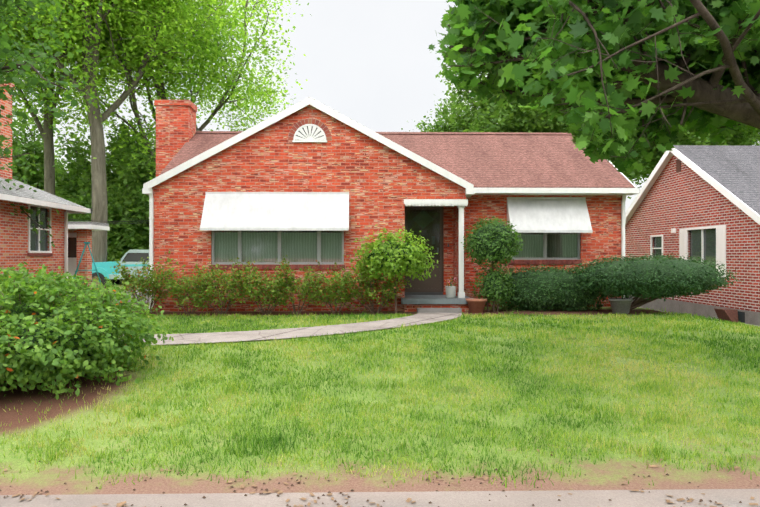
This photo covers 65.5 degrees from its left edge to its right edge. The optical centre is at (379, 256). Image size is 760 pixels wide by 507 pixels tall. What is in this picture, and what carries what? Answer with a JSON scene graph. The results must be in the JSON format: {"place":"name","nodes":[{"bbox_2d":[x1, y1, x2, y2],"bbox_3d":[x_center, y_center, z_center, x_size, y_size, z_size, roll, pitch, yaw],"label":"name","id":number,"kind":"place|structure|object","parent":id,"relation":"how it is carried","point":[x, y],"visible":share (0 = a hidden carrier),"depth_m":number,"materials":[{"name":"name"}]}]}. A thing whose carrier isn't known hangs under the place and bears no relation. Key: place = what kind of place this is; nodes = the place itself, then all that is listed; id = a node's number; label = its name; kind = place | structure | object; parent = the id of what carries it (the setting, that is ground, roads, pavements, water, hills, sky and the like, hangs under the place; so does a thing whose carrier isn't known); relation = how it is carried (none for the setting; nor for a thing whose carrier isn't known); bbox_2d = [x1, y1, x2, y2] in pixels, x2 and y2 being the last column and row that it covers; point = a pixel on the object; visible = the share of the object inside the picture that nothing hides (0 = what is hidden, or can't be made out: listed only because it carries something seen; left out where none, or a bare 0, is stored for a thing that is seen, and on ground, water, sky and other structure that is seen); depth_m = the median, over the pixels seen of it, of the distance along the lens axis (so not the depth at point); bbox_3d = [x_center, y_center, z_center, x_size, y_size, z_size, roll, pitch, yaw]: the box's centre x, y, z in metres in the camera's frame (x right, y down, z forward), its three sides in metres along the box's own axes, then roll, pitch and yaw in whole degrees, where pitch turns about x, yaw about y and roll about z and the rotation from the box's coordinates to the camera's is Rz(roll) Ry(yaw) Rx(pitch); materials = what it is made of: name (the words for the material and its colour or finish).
{"place":"outdoors","nodes":[
{"label":"outdoors","id":0,"kind":"place"},
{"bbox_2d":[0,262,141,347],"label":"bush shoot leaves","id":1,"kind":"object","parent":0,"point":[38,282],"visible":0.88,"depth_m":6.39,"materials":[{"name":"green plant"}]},
{"bbox_2d":[62,289,148,308],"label":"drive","id":2,"kind":"structure","parent":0,"point":[137,293],"depth_m":17.65,"materials":[{"name":"concrete"}]},
{"bbox_2d":[0,280,759,494],"bbox_3d":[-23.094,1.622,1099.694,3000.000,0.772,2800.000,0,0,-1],"label":"ground","id":3,"kind":"structure","parent":0,"point":[603,475],"depth_m":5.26,"materials":[{"name":"green plant"}]},
{"bbox_2d":[12,115,58,190],"bbox_3d":[-25.232,-4.650,37.483,8.719,12.046,9.697,0,0,-1],"label":"tree","id":4,"kind":"object","parent":3,"relation":"on","point":[20,170],"depth_m":37.81,"materials":[{"name":"green plant"}]},
{"bbox_2d":[0,80,91,289],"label":"brick wall","id":5,"kind":"structure","parent":3,"relation":"on","point":[13,244],"depth_m":16.50,"materials":[{"name":"red brick"}]},
{"bbox_2d":[27,253,52,255],"bbox_3d":[-9.597,-0.047,16.688,0.065,0.078,1.220,0,0,-1],"label":"window sill","id":6,"kind":"structure","parent":5,"relation":"attached to","point":[39,254],"depth_m":16.63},
{"bbox_2d":[0,178,108,226],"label":"neighbour roof","id":7,"kind":"structure","parent":5,"relation":"on","point":[26,192],"depth_m":16.62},
{"bbox_2d":[0,193,109,277],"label":"trim","id":8,"kind":"structure","parent":5,"relation":"attached to","point":[70,251],"depth_m":17.14,"materials":[{"name":"white paint"}]},
{"bbox_2d":[0,0,101,246],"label":"tree","id":9,"kind":"object","parent":3,"relation":"on","point":[14,77],"depth_m":10.64,"materials":[{"name":"green plant"}]},
{"bbox_2d":[12,97,90,197],"bbox_3d":[-21.463,-4.523,40.389,8.570,11.784,8.380,0,0,-1],"label":"tree","id":10,"kind":"object","parent":3,"relation":"on","point":[37,164],"depth_m":38.60,"materials":[{"name":"green plant"}]},
{"bbox_2d":[35,123,114,256],"bbox_3d":[-16.188,-2.902,34.294,7.636,9.256,9.482,0,0,-1],"label":"hedge tree","id":11,"kind":"object","parent":3,"relation":"on","point":[65,186],"depth_m":32.99,"materials":[{"name":"green plant"}]},
{"bbox_2d":[74,242,100,283],"bbox_3d":[-9.408,0.445,18.941,1.138,1.787,0.538,0,0,-26],"label":"frame","id":12,"kind":"object","parent":3,"relation":"on","point":[83,251],"visible":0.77,"depth_m":18.74,"materials":[{"name":"teal metal"}]},
{"bbox_2d":[0,282,184,399],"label":"bush","id":13,"kind":"object","parent":3,"relation":"on","point":[44,359],"depth_m":6.17,"materials":[{"name":"green plant"}]},
{"bbox_2d":[0,0,191,194],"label":"tree","id":14,"kind":"object","parent":3,"relation":"on","point":[7,29],"depth_m":28.69,"materials":[{"name":"green plant"}]},
{"bbox_2d":[63,109,155,254],"bbox_3d":[-13.155,-3.251,32.381,7.679,10.085,6.843,0,0,-1],"label":"hedge tree","id":15,"kind":"object","parent":3,"relation":"on","point":[108,164],"depth_m":31.69,"materials":[{"name":"green plant"}]},
{"bbox_2d":[64,111,155,279],"bbox_3d":[-12.416,-2.929,31.290,7.516,8.664,8.247,0,0,-1],"label":"hedge tree","id":16,"kind":"object","parent":3,"relation":"on","point":[123,237],"depth_m":29.20,"materials":[{"name":"green plant"}]},
{"bbox_2d":[92,250,148,284],"bbox_3d":[-10.409,0.559,25.922,5.010,1.674,1.790,0,0,-1],"label":"pickup truck","id":17,"kind":"object","parent":3,"relation":"on","point":[131,258],"visible":0.25,"depth_m":25.16,"materials":[{"name":"teal metal"}]},
{"bbox_2d":[0,0,242,262],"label":"tree","id":18,"kind":"object","parent":3,"relation":"on","point":[67,27],"depth_m":25.64,"materials":[{"name":"green plant"}]},
{"bbox_2d":[110,250,178,314],"bbox_3d":[-5.073,0.557,12.579,1.556,1.405,1.265,0,0,-1],"label":"shrub","id":19,"kind":"object","parent":3,"relation":"on","point":[158,285],"depth_m":12.49,"materials":[{"name":"green plant"}]},
{"bbox_2d":[6,0,310,210],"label":"tree","id":20,"kind":"object","parent":3,"relation":"on","point":[221,74],"depth_m":30.25,"materials":[{"name":"green plant"}]},
{"bbox_2d":[162,260,216,315],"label":"shrub","id":21,"kind":"object","parent":3,"relation":"on","point":[178,291],"depth_m":12.30,"materials":[{"name":"green plant"}]},
{"bbox_2d":[184,257,260,314],"bbox_3d":[-3.346,0.645,12.577,1.598,1.245,1.525,0,0,-1],"label":"shrub","id":22,"kind":"object","parent":3,"relation":"on","point":[236,276],"depth_m":12.48,"materials":[{"name":"green plant"}]},
{"bbox_2d":[216,116,249,130],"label":"hedge tree","id":23,"kind":"object","parent":3,"relation":"on","point":[236,128],"depth_m":40.31,"materials":[{"name":"green plant"}]},
{"bbox_2d":[238,261,295,315],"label":"shrub","id":24,"kind":"object","parent":3,"relation":"on","point":[252,287],"depth_m":12.36,"materials":[{"name":"green plant"}]},
{"bbox_2d":[120,313,461,345],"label":"front walk","id":25,"kind":"structure","parent":3,"relation":"on","point":[417,319],"depth_m":9.70,"materials":[{"name":"concrete"}]},
{"bbox_2d":[257,255,334,314],"bbox_3d":[-1.768,0.618,12.727,1.647,1.288,1.474,0,0,-1],"label":"shrub","id":26,"kind":"object","parent":3,"relation":"on","point":[305,278],"depth_m":12.40,"materials":[{"name":"green plant"}]},
{"bbox_2d":[301,262,364,314],"bbox_3d":[-0.989,0.688,12.579,1.367,1.131,1.241,0,0,-1],"label":"shrub","id":27,"kind":"object","parent":3,"relation":"on","point":[336,292],"depth_m":12.38,"materials":[{"name":"green plant"}]},
{"bbox_2d":[331,258,413,313],"bbox_3d":[-0.179,0.645,12.792,1.814,1.219,1.499,0,0,-1],"label":"shrub","id":28,"kind":"object","parent":3,"relation":"on","point":[390,284],"depth_m":12.67,"materials":[{"name":"green plant"}]},
{"bbox_2d":[0,445,758,506],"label":"fallen leaves","id":29,"kind":"object","parent":3,"relation":"on","point":[329,494],"visible":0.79,"depth_m":3.84,"materials":[{"name":"brown plant"}]},
{"bbox_2d":[152,100,622,311],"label":"brick house walls","id":30,"kind":"structure","parent":3,"relation":"on","point":[379,182],"depth_m":13.42,"materials":[{"name":"red brick"}]},
{"bbox_2d":[68,219,148,223],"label":"service wires","id":31,"kind":"object","parent":30,"relation":"attached to","point":[106,221],"visible":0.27,"depth_m":20.09,"materials":[{"name":"black rubber"}]},
{"bbox_2d":[200,192,348,230],"bbox_3d":[-2.313,-1.003,13.150,3.236,0.890,0.478,0,0,-1],"label":"window awning","id":32,"kind":"object","parent":30,"relation":"attached to","point":[279,211],"visible":1,"depth_m":13.14,"materials":[{"name":"white fabric"}]},
{"bbox_2d":[212,230,343,264],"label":"house window","id":33,"kind":"structure","parent":30,"relation":"on","point":[295,247],"depth_m":13.56,"materials":[{"name":"green glass"}]},
{"bbox_2d":[288,119,331,141],"bbox_3d":[-1.587,-2.848,13.383,1.000,0.540,0.044,0,0,-1],"label":"gable vent","id":34,"kind":"object","parent":30,"relation":"in","point":[309,130],"visible":1,"depth_m":13.38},
{"bbox_2d":[142,97,639,308],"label":"house trim","id":35,"kind":"structure","parent":30,"relation":"attached to","point":[460,204],"depth_m":13.34,"materials":[{"name":"white paint"}]},
{"bbox_2d":[209,260,581,268],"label":"window sills","id":36,"kind":"structure","parent":30,"relation":"attached to","point":[512,262],"depth_m":13.38,"materials":[{"name":"red brick"}]},
{"bbox_2d":[158,110,634,187],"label":"house roof","id":37,"kind":"structure","parent":30,"relation":"on","point":[511,160],"depth_m":16.04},
{"bbox_2d":[405,207,448,294],"bbox_3d":[1.138,-0.138,14.554,1.120,2.180,0.140,0,0,-1],"label":"door frame","id":38,"kind":"structure","parent":30,"relation":"in","point":[429,235],"depth_m":14.57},
{"bbox_2d":[405,208,441,291],"bbox_3d":[1.070,-0.153,14.465,0.900,2.070,0.070,0,0,-1],"label":"front door","id":39,"kind":"structure","parent":38,"relation":"attached to","point":[433,283],"depth_m":14.48,"materials":[{"name":"black wood"}]},
{"bbox_2d":[511,233,579,259],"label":"house window","id":40,"kind":"structure","parent":30,"relation":"attached to","point":[550,246],"depth_m":14.76,"materials":[{"name":"green glass"}]},
{"bbox_2d":[507,197,592,232],"bbox_3d":[4.099,-1.003,14.335,1.946,0.890,0.478,0,0,-1],"label":"window awning","id":41,"kind":"object","parent":30,"relation":"attached to","point":[547,214],"visible":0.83,"depth_m":14.33,"materials":[{"name":"white metal"}]},
{"bbox_2d":[343,224,437,313],"bbox_3d":[0.250,0.277,12.678,2.055,1.951,1.556,0,0,-1],"label":"bright shrub","id":42,"kind":"object","parent":3,"relation":"on","point":[413,269],"depth_m":12.40,"materials":[{"name":"green plant"}]},
{"bbox_2d":[401,295,472,303],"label":"porch step","id":43,"kind":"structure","parent":3,"relation":"on","point":[425,299],"depth_m":13.18,"materials":[{"name":"grey concrete"}]},
{"bbox_2d":[445,278,455,297],"bbox_3d":[1.607,0.717,13.400,0.268,0.470,0.288,0,0,-1],"label":"porch planter","id":44,"kind":"object","parent":43,"relation":"on","point":[450,291],"depth_m":13.30,"materials":[{"name":"white ceramic"}]},
{"bbox_2d":[417,308,461,312],"bbox_3d":[1.296,1.302,13.007,0.950,0.300,0.320,0,0,-1],"label":"step","id":45,"kind":"object","parent":3,"relation":"on","point":[439,310],"visible":0.36,"depth_m":12.85,"materials":[{"name":"concrete"}]},
{"bbox_2d":[401,67,535,131],"bbox_3d":[7.008,-6.324,33.233,11.358,15.793,15.126,0,0,-1],"label":"tree","id":46,"kind":"object","parent":3,"relation":"on","point":[459,121],"depth_m":32.35,"materials":[{"name":"green plant"}]},
{"bbox_2d":[466,298,486,312],"bbox_3d":[2.139,1.097,13.105,0.480,0.310,0.480,0,0,-1],"label":"terracotta pot","id":47,"kind":"object","parent":3,"relation":"on","point":[476,305],"visible":0.96,"depth_m":12.95,"materials":[{"name":"brown ceramic"}]},
{"bbox_2d":[461,213,524,311],"bbox_3d":[2.528,0.146,13.235,1.491,2.216,1.209,0,0,-1],"label":"ball shrub","id":48,"kind":"object","parent":3,"relation":"on","point":[470,242],"depth_m":12.97,"materials":[{"name":"green plant"}]},
{"bbox_2d":[469,258,518,309],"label":"bush","id":49,"kind":"object","parent":3,"relation":"on","point":[483,292],"depth_m":13.09,"materials":[{"name":"green plant"}]},
{"bbox_2d":[495,262,611,311],"bbox_3d":[3.922,0.750,13.789,3.017,1.216,1.560,0,0,-1],"label":"hedge","id":50,"kind":"object","parent":3,"relation":"on","point":[513,304],"depth_m":13.32,"materials":[{"name":"green plant"}]},
{"bbox_2d":[459,71,748,198],"bbox_3d":[11.745,-7.693,29.505,16.092,18.635,12.610,0,0,-1],"label":"tree","id":51,"kind":"object","parent":3,"relation":"on","point":[512,114],"depth_m":27.82,"materials":[{"name":"green plant"}]},
{"bbox_2d":[609,298,632,313],"bbox_3d":[5.292,1.092,13.001,0.490,0.320,0.490,0,0,-1],"label":"grey pot","id":52,"kind":"object","parent":3,"relation":"on","point":[620,305],"visible":0.9,"depth_m":12.84,"materials":[{"name":"concrete"}]},
{"bbox_2d":[571,253,743,311],"bbox_3d":[5.999,0.629,13.175,3.619,1.396,2.431,0,0,-1],"label":"yew","id":53,"kind":"object","parent":3,"relation":"on","point":[681,292],"depth_m":12.48,"materials":[{"name":"green plant"}]},
{"bbox_2d":[625,155,759,311],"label":"brick wall","id":54,"kind":"structure","parent":3,"relation":"on","point":[686,197],"depth_m":17.23,"materials":[{"name":"red brick"}]},
{"bbox_2d":[625,148,759,276],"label":"trim","id":55,"kind":"structure","parent":54,"relation":"attached to","point":[705,242],"depth_m":17.31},
{"bbox_2d":[625,125,759,187],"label":"tree","id":56,"kind":"object","parent":3,"relation":"on","point":[744,138],"depth_m":34.77,"materials":[{"name":"green plant"}]},
{"bbox_2d":[629,295,759,325],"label":"house foundation","id":57,"kind":"object","parent":3,"relation":"on","point":[706,311],"depth_m":17.52,"materials":[{"name":"grey concrete"}]},
{"bbox_2d":[738,311,744,322],"bbox_3d":[9.305,1.617,15.462,0.008,0.370,0.750,0,0,-1],"label":"neighbour basement window","id":58,"kind":"structure","parent":57,"relation":"in","point":[741,316],"depth_m":15.22,"materials":[{"name":"grey glass"}]},
{"bbox_2d":[714,308,738,322],"bbox_3d":[9.056,1.632,15.481,0.368,0.509,0.629,0,0,-1],"label":"rusty well cover","id":59,"kind":"object","parent":3,"relation":"on","point":[728,314],"visible":0.58,"depth_m":15.29,"materials":[{"name":"metal"}]},
{"bbox_2d":[718,132,759,145],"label":"tree","id":60,"kind":"object","parent":3,"relation":"on","point":[756,143],"depth_m":38.47,"materials":[{"name":"green plant"}]},
{"bbox_2d":[0,489,759,506],"bbox_3d":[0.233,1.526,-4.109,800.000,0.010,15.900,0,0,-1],"label":"sidewalk","id":61,"kind":"structure","parent":0,"point":[647,498],"depth_m":3.72,"materials":[{"name":"grey concrete"}]},
{"bbox_2d":[4,0,758,212],"label":"sky","id":62,"kind":"structure","parent":0,"point":[371,62],"materials":[{"name":"white"}]},
{"bbox_2d":[428,0,759,179],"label":"maple tree","id":63,"kind":"object","parent":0,"point":[466,17],"depth_m":5.64,"materials":[{"name":"green plant"}]},
{"bbox_2d":[673,145,759,214],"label":"neighbour roof","id":64,"kind":"structure","parent":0,"point":[734,170],"depth_m":17.01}
]}

